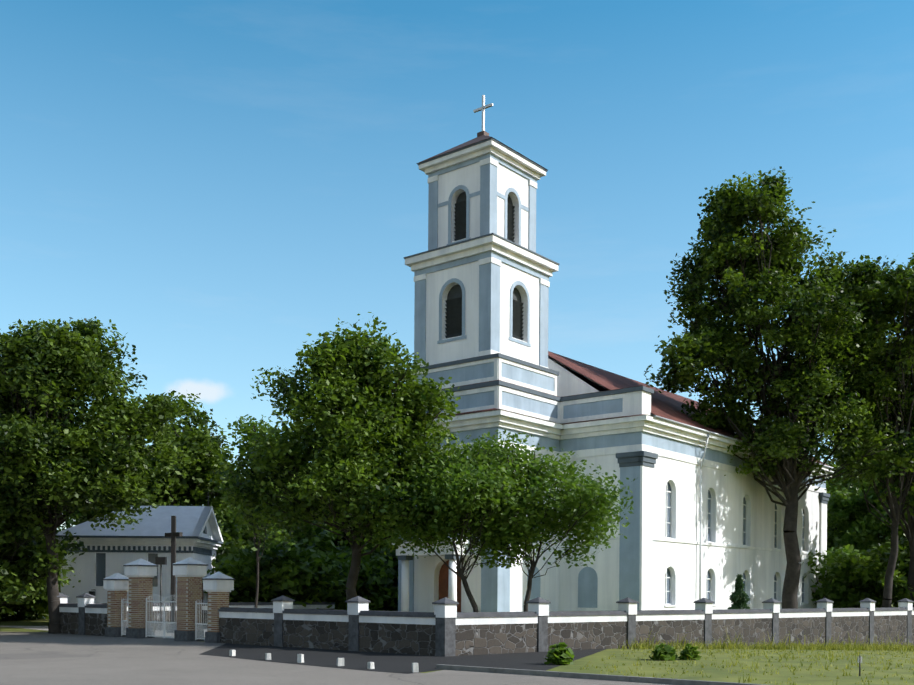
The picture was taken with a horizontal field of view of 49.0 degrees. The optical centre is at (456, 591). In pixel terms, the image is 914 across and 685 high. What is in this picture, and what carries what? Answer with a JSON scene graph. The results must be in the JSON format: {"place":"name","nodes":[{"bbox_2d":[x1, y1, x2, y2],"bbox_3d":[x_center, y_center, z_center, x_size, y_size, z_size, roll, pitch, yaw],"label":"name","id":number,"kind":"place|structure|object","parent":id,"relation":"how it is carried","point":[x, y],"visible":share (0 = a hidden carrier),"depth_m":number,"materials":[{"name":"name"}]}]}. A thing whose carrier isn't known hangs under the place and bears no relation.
{"place":"outdoors","nodes":[
{"label":"outdoors","id":0,"kind":"place"},
{"bbox_2d":[0,632,767,684],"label":"road asphalt","id":1,"kind":"structure","parent":0,"point":[36,658],"depth_m":26.84,"materials":[{"name":"grey asphalt"}]},
{"bbox_2d":[200,643,608,673],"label":"sidewalk","id":2,"kind":"structure","parent":0,"point":[384,662],"depth_m":32.39,"materials":[{"name":"grey concrete"}]},
{"bbox_2d":[229,650,418,671],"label":"bollards","id":3,"kind":"object","parent":2,"relation":"on","point":[340,662],"visible":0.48,"depth_m":29.04,"materials":[{"name":"white concrete"}]},
{"bbox_2d":[544,642,574,664],"bbox_3d":[3.088,1.900,30.302,0.961,0.730,0.938,0,0,-1],"label":"bush","id":4,"kind":"object","parent":2,"relation":"on","point":[559,654],"visible":1,"depth_m":30.18,"materials":[{"name":"green plant"}]},
{"bbox_2d":[0,605,913,684],"bbox_3d":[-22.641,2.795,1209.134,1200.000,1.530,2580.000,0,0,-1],"label":"ground","id":5,"kind":"structure","parent":0,"point":[723,674],"depth_m":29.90,"materials":[{"name":"green plant"}]},
{"bbox_2d":[0,553,25,615],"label":"shrub trunk","id":6,"kind":"object","parent":5,"relation":"on","point":[10,610],"visible":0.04,"depth_m":51.20,"materials":[{"name":"green plant"}]},
{"bbox_2d":[2,386,67,513],"bbox_3d":[-28.080,-4.649,55.571,12.620,16.281,10.950,0,0,-1],"label":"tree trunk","id":7,"kind":"object","parent":5,"relation":"on","point":[51,420],"depth_m":55.49,"materials":[{"name":"green plant"}]},
{"bbox_2d":[0,516,73,620],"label":"bush","id":8,"kind":"object","parent":5,"relation":"on","point":[39,606],"visible":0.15,"depth_m":67.38,"materials":[{"name":"green plant"}]},
{"bbox_2d":[0,488,87,618],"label":"bush","id":9,"kind":"object","parent":5,"relation":"on","point":[20,552],"visible":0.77,"depth_m":49.01,"materials":[{"name":"green plant"}]},
{"bbox_2d":[0,316,191,633],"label":"tree","id":10,"kind":"object","parent":5,"relation":"on","point":[90,464],"visible":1,"depth_m":47.49,"materials":[{"name":"green plant"}]},
{"bbox_2d":[1,626,206,640],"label":"yard paving","id":11,"kind":"structure","parent":5,"relation":"on","point":[42,627],"depth_m":54.69,"materials":[{"name":"grey concrete"}]},
{"bbox_2d":[57,492,187,529],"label":"tree","id":12,"kind":"object","parent":5,"relation":"on","point":[75,522],"visible":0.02,"depth_m":91.30,"materials":[{"name":"green plant"}]},
{"bbox_2d":[55,492,223,602],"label":"chapel","id":13,"kind":"structure","parent":5,"relation":"on","point":[110,552],"depth_m":59.01,"materials":[{"name":"white paint"}]},
{"bbox_2d":[155,557,166,623],"bbox_3d":[-15.660,0.279,53.050,0.500,4.200,0.360,0,0,-1],"label":"lamp post","id":14,"kind":"object","parent":5,"relation":"on","point":[160,561],"visible":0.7,"depth_m":53.01,"materials":[{"name":"black metal"}]},
{"bbox_2d":[102,557,234,642],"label":"gate pillars","id":15,"kind":"structure","parent":5,"relation":"on","point":[190,573],"depth_m":42.71,"materials":[{"name":"brown brick"}]},
{"bbox_2d":[121,594,207,639],"bbox_3d":[-12.755,1.075,43.825,6.710,1.948,0.070,0,0,39],"label":"iron gate","id":16,"kind":"object","parent":15,"relation":"attached to","point":[199,629],"visible":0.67,"depth_m":43.84,"materials":[{"name":"white metal"}]},
{"bbox_2d":[165,516,182,632],"bbox_3d":[-14.305,-0.712,50.575,1.217,6.200,0.630,0,0,17],"label":"wayside cross","id":17,"kind":"object","parent":5,"relation":"on","point":[173,534],"visible":0.67,"depth_m":50.48,"materials":[{"name":"brown wood"}]},
{"bbox_2d":[111,389,248,513],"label":"tree","id":18,"kind":"object","parent":5,"relation":"on","point":[194,487],"visible":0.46,"depth_m":70.60,"materials":[{"name":"green plant"}]},
{"bbox_2d":[177,503,267,545],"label":"tree","id":19,"kind":"object","parent":5,"relation":"on","point":[221,516],"visible":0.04,"depth_m":86.23,"materials":[{"name":"green plant"}]},
{"bbox_2d":[217,518,242,548],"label":"tree","id":20,"kind":"object","parent":5,"relation":"on","point":[234,530],"depth_m":78.19,"materials":[{"name":"green plant"}]},
{"bbox_2d":[216,414,294,607],"bbox_3d":[-10.664,-3.005,54.118,4.470,13.236,3.899,0,0,-1],"label":"tree","id":21,"kind":"object","parent":5,"relation":"on","point":[247,429],"visible":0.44,"depth_m":54.05,"materials":[{"name":"green plant"}]},
{"bbox_2d":[215,523,335,564],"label":"tree","id":22,"kind":"object","parent":5,"relation":"on","point":[223,550],"visible":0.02,"depth_m":70.56,"materials":[{"name":"green plant"}]},
{"bbox_2d":[204,537,351,608],"bbox_3d":[-10.961,0.108,62.671,9.055,7.007,8.791,0,0,-1],"label":"bush","id":23,"kind":"object","parent":5,"relation":"on","point":[300,576],"visible":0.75,"depth_m":60.69,"materials":[{"name":"green plant"}]},
{"bbox_2d":[241,518,397,610],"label":"shrub","id":24,"kind":"object","parent":5,"relation":"on","point":[374,580],"visible":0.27,"depth_m":67.28,"materials":[{"name":"green plant"}]},
{"bbox_2d":[266,463,398,557],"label":"tree","id":25,"kind":"object","parent":5,"relation":"on","point":[335,542],"visible":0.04,"depth_m":75.08,"materials":[{"name":"green plant"}]},
{"bbox_2d":[209,312,468,599],"bbox_3d":[-4.757,-3.904,41.971,10.867,15.118,8.810,0,0,-1],"label":"tree","id":26,"kind":"object","parent":5,"relation":"on","point":[361,431],"visible":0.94,"depth_m":40.63,"materials":[{"name":"green plant"}]},
{"bbox_2d":[362,545,397,610],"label":"bush","id":27,"kind":"object","parent":5,"relation":"on","point":[392,554],"visible":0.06,"depth_m":71.30,"materials":[{"name":"green plant"}]},
{"bbox_2d":[369,484,395,559],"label":"tree trunk","id":28,"kind":"object","parent":5,"relation":"on","point":[383,547],"depth_m":78.48,"materials":[{"name":"green plant"}]},
{"bbox_2d":[370,431,560,611],"bbox_3d":[0.372,-1.269,39.410,7.605,9.918,6.874,0,0,-1],"label":"tree","id":29,"kind":"object","parent":5,"relation":"on","point":[473,484],"visible":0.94,"depth_m":39.12,"materials":[{"name":"green plant"}]},
{"bbox_2d":[57,592,913,656],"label":"fence wall","id":30,"kind":"structure","parent":5,"relation":"on","point":[445,628],"depth_m":39.35,"materials":[{"name":"stone"}]},
{"bbox_2d":[463,429,637,611],"bbox_3d":[3.642,-1.504,40.691,6.953,10.435,6.588,0,0,-1],"label":"tree","id":31,"kind":"object","parent":5,"relation":"on","point":[586,509],"visible":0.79,"depth_m":40.05,"materials":[{"name":"green plant"}]},
{"bbox_2d":[392,95,835,611],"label":"church","id":32,"kind":"structure","parent":5,"relation":"on","point":[700,526],"depth_m":56.69,"materials":[{"name":"white paint"}]},
{"bbox_2d":[649,643,677,660],"bbox_3d":[6.746,2.000,32.709,0.940,0.626,0.901,0,0,-41],"label":"bush","id":33,"kind":"object","parent":5,"relation":"on","point":[666,652],"visible":0.98,"depth_m":32.47,"materials":[{"name":"green plant"}]},
{"bbox_2d":[678,643,701,659],"bbox_3d":[7.646,1.991,32.925,0.745,0.605,0.742,0,0,42],"label":"bush","id":34,"kind":"object","parent":5,"relation":"on","point":[689,651],"visible":0.96,"depth_m":32.78,"materials":[{"name":"green plant"}]},
{"bbox_2d":[727,574,749,608],"bbox_3d":[14.491,1.177,51.643,2.173,4.225,2.122,0,0,-1],"label":"conifer shrub","id":35,"kind":"object","parent":5,"relation":"on","point":[741,600],"visible":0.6,"depth_m":51.45,"materials":[{"name":"green plant"}]},
{"bbox_2d":[644,166,913,608],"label":"tree","id":36,"kind":"object","parent":5,"relation":"on","point":[753,268],"visible":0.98,"depth_m":62.64,"materials":[{"name":"green plant"}]},
{"bbox_2d":[774,253,913,607],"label":"tree","id":37,"kind":"object","parent":5,"relation":"on","point":[868,283],"visible":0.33,"depth_m":64.12,"materials":[{"name":"green plant"}]},
{"bbox_2d":[827,532,870,555],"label":"tree","id":38,"kind":"object","parent":5,"relation":"on","point":[829,541],"depth_m":87.98,"materials":[{"name":"green plant"}]},
{"bbox_2d":[823,460,877,534],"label":"tree","id":39,"kind":"object","parent":5,"relation":"on","point":[840,476],"depth_m":104.45,"materials":[{"name":"green plant"}]},
{"bbox_2d":[802,544,908,607],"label":"bush","id":40,"kind":"object","parent":5,"relation":"on","point":[839,589],"visible":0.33,"depth_m":74.36,"materials":[{"name":"green plant"}]},
{"bbox_2d":[858,656,861,675],"bbox_3d":[10.746,2.088,26.760,0.120,0.750,0.040,0,0,-1],"label":"sign stake","id":41,"kind":"object","parent":5,"relation":"on","point":[859,659],"visible":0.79,"depth_m":26.75,"materials":[{"name":"grey metal"}]},
{"bbox_2d":[826,475,910,605],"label":"tree","id":42,"kind":"object","parent":5,"relation":"on","point":[859,526],"visible":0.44,"depth_m":85.28,"materials":[{"name":"green plant"}]},
{"bbox_2d":[823,383,913,606],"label":"tree","id":43,"kind":"object","parent":5,"relation":"on","point":[908,507],"visible":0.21,"depth_m":67.76,"materials":[{"name":"green plant"}]},
{"bbox_2d":[849,523,913,603],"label":"bush","id":44,"kind":"object","parent":5,"relation":"on","point":[877,561],"visible":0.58,"depth_m":71.94,"materials":[{"name":"green plant"}]},
{"bbox_2d":[0,0,913,530],"label":"sky","id":45,"kind":"structure","parent":0,"point":[221,183],"materials":[{"name":"blue"}]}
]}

